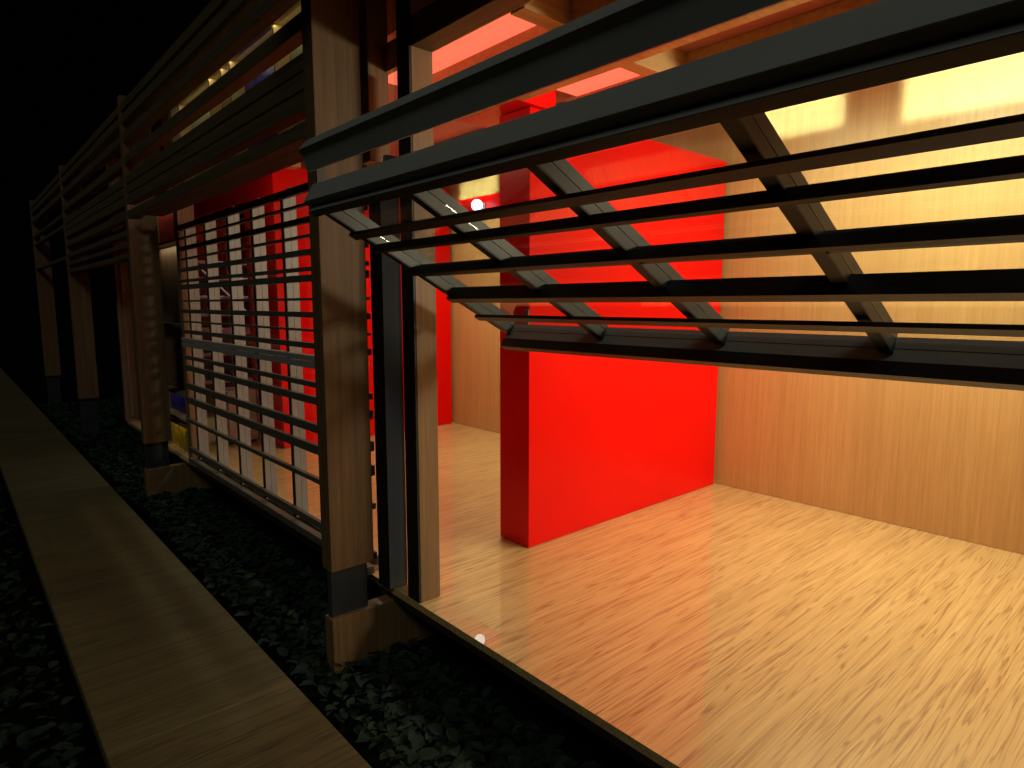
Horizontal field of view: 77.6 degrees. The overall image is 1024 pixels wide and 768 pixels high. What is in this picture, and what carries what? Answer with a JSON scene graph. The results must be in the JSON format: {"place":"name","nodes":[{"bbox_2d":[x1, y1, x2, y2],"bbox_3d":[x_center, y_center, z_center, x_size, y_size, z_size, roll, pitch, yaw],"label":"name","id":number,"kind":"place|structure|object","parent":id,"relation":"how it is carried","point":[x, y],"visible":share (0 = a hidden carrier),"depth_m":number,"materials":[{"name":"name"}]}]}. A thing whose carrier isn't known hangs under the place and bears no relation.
{"place":"outdoors","nodes":[
{"label":"outdoors","id":0,"kind":"place"},
{"bbox_2d":[0,0,248,310],"label":"sky","id":1,"kind":"structure","parent":0,"point":[65,65],"materials":[{"name":"black"}]},
{"bbox_2d":[225,387,257,443],"bbox_3d":[-2.927,0.328,6.790,0.280,0.557,0.340,-6,9,-41],"label":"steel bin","id":2,"kind":"object","parent":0,"point":[231,425],"visible":0.37,"depth_m":6.64,"materials":[{"name":"metal"}]},
{"bbox_2d":[0,310,647,767],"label":"ground","id":3,"kind":"structure","parent":0,"point":[24,368],"depth_m":3.49,"materials":[{"name":"black gravel"}]},
{"bbox_2d":[29,200,61,404],"bbox_3d":[-8.303,-1.412,11.368,0.230,3.600,0.099,-6,9,-41],"label":"timber post","id":4,"kind":"object","parent":3,"relation":"on","point":[47,309],"visible":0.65,"depth_m":11.35,"materials":[{"name":"brown wood"}]},
{"bbox_2d":[30,173,65,269],"bbox_3d":[-7.117,-2.390,9.783,0.072,1.115,3.648,-6,9,-41],"label":"facade louvre","id":5,"kind":"object","parent":4,"relation":"attached to","point":[45,202],"visible":0.77,"depth_m":9.55,"materials":[{"name":"brown wood"}]},
{"bbox_2d":[58,165,98,436],"bbox_3d":[-5.812,-1.064,8.587,0.230,3.600,0.099,-6,9,-41],"label":"timber post","id":6,"kind":"object","parent":3,"relation":"on","point":[83,335],"visible":0.67,"depth_m":8.60,"materials":[{"name":"brown wood"}]},
{"bbox_2d":[60,108,128,272],"bbox_3d":[-4.629,-1.948,7.016,0.072,1.305,3.642,-6,9,-41],"label":"facade louvre","id":7,"kind":"object","parent":6,"relation":"attached to","point":[99,149],"visible":0.77,"depth_m":6.65,"materials":[{"name":"brown wood"}]},
{"bbox_2d":[117,95,218,498],"bbox_3d":[-3.090,-0.748,6.018,0.865,3.590,0.099,-6,9,-41],"label":"timber post","id":8,"kind":"object","parent":3,"relation":"on","point":[161,473],"visible":0.76,"depth_m":5.82,"materials":[{"name":"brown wood"}]},
{"bbox_2d":[0,368,371,767],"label":"walkway","id":9,"kind":"structure","parent":3,"relation":"on","point":[172,664],"depth_m":3.35,"materials":[{"name":"brown wood"}]},
{"bbox_2d":[0,397,601,767],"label":"ground cover","id":10,"kind":"object","parent":3,"relation":"on","point":[450,751],"visible":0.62,"depth_m":3.17,"materials":[{"name":"black gravel"}]},
{"bbox_2d":[301,0,439,674],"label":"timber post","id":11,"kind":"object","parent":3,"relation":"on","point":[359,625],"visible":0.76,"depth_m":3.00,"materials":[{"name":"brown wood"}]},
{"bbox_2d":[120,0,305,218],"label":"facade louvre","id":12,"kind":"object","parent":11,"relation":"attached to","point":[269,105],"visible":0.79,"depth_m":3.73,"materials":[{"name":"brown wood"}]},
{"bbox_2d":[98,0,1023,767],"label":"pavilion","id":13,"kind":"structure","parent":3,"relation":"on","point":[824,572],"depth_m":3.55,"materials":[{"name":"brown wood"}]},
{"bbox_2d":[119,251,135,416],"bbox_3d":[-4.735,-0.627,7.835,0.050,2.080,0.030,-6,9,-41],"label":"window frame","id":14,"kind":"structure","parent":13,"relation":"in","point":[122,265],"depth_m":7.83,"materials":[{"name":"brown wood"}]},
{"bbox_2d":[157,213,175,248],"bbox_3d":[-3.268,-1.524,6.057,0.150,0.400,0.990,-6,9,-41],"label":"display box","id":15,"kind":"object","parent":13,"relation":"attached to","point":[166,231],"visible":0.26,"depth_m":6.19,"materials":[{"name":"brown wood"}]},
{"bbox_2d":[151,116,184,388],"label":"wall","id":16,"kind":"structure","parent":13,"relation":"attached to","point":[171,312],"depth_m":6.29,"materials":[{"name":"brown wood"}]},
{"bbox_2d":[168,384,186,422],"bbox_3d":[-3.268,0.183,6.271,0.150,0.260,0.990,-6,9,-41],"label":"display box","id":17,"kind":"object","parent":13,"relation":"attached to","point":[177,402],"visible":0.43,"depth_m":6.33,"materials":[{"name":"blue wood"}]},
{"bbox_2d":[168,415,191,464],"bbox_3d":[-3.268,0.525,6.314,0.150,0.350,0.990,-6,9,-41],"label":"display box","id":18,"kind":"object","parent":13,"relation":"on","point":[179,432],"visible":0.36,"depth_m":6.38,"materials":[{"name":"yellow wood"}]},
{"bbox_2d":[194,185,243,221],"bbox_3d":[-3.387,-2.142,7.534,0.280,0.280,1.967,-6,9,-41],"label":"red bulkhead","id":19,"kind":"object","parent":13,"relation":"attached to","point":[222,201],"visible":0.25,"depth_m":7.31,"materials":[{"name":"paint"}]},
{"bbox_2d":[198,261,252,383],"bbox_3d":[-3.724,-0.617,8.342,1.230,2.047,0.462,-6,9,-41],"label":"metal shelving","id":20,"kind":"object","parent":13,"relation":"on","point":[226,330],"visible":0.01,"depth_m":8.11,"materials":[{"name":"metal"}]},
{"bbox_2d":[175,164,395,589],"bbox_3d":[-1.756,-0.156,4.389,0.078,2.115,3.407,-6,9,-41],"label":"slatted screen","id":21,"kind":"object","parent":13,"relation":"attached to","point":[291,358],"visible":0.73,"depth_m":4.12,"materials":[{"name":"metal"}]},
{"bbox_2d":[243,168,451,447],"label":"wall","id":22,"kind":"structure","parent":13,"relation":"on","point":[279,181],"depth_m":6.52,"materials":[{"name":"paint"}]},
{"bbox_2d":[471,199,485,209],"bbox_3d":[-0.363,-1.965,7.006,0.180,0.124,0.124,-6,9,-41],"label":"globe lamp","id":23,"kind":"object","parent":13,"relation":"attached to","point":[476,204],"visible":0.77,"depth_m":6.95,"materials":[{"name":"white glass"}]},
{"bbox_2d":[434,102,564,144],"bbox_3d":[-0.144,-2.201,5.730,0.520,0.050,2.200,-6,9,-41],"label":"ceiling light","id":24,"kind":"object","parent":13,"relation":"attached to","point":[478,130],"visible":0.09,"depth_m":5.61,"materials":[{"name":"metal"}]},
{"bbox_2d":[499,106,725,547],"bbox_3d":[0.778,-0.369,4.424,2.065,2.526,0.262,-6,9,-41],"label":"red partition","id":25,"kind":"object","parent":13,"relation":"on","point":[587,441],"visible":0.65,"depth_m":4.11,"materials":[{"name":"paint"}]},
{"bbox_3d":[1.929,-0.046,0.412,0.865,3.590,0.099,-6,9,-41],"label":"timber post","id":26,"kind":"object","parent":3,"relation":"on","visible":0},
{"bbox_2d":[298,0,1023,390],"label":"slatted screen","id":27,"kind":"object","parent":26,"relation":"attached to","point":[738,92],"visible":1,"depth_m":1.46,"materials":[{"name":"brown metal"}]}
]}

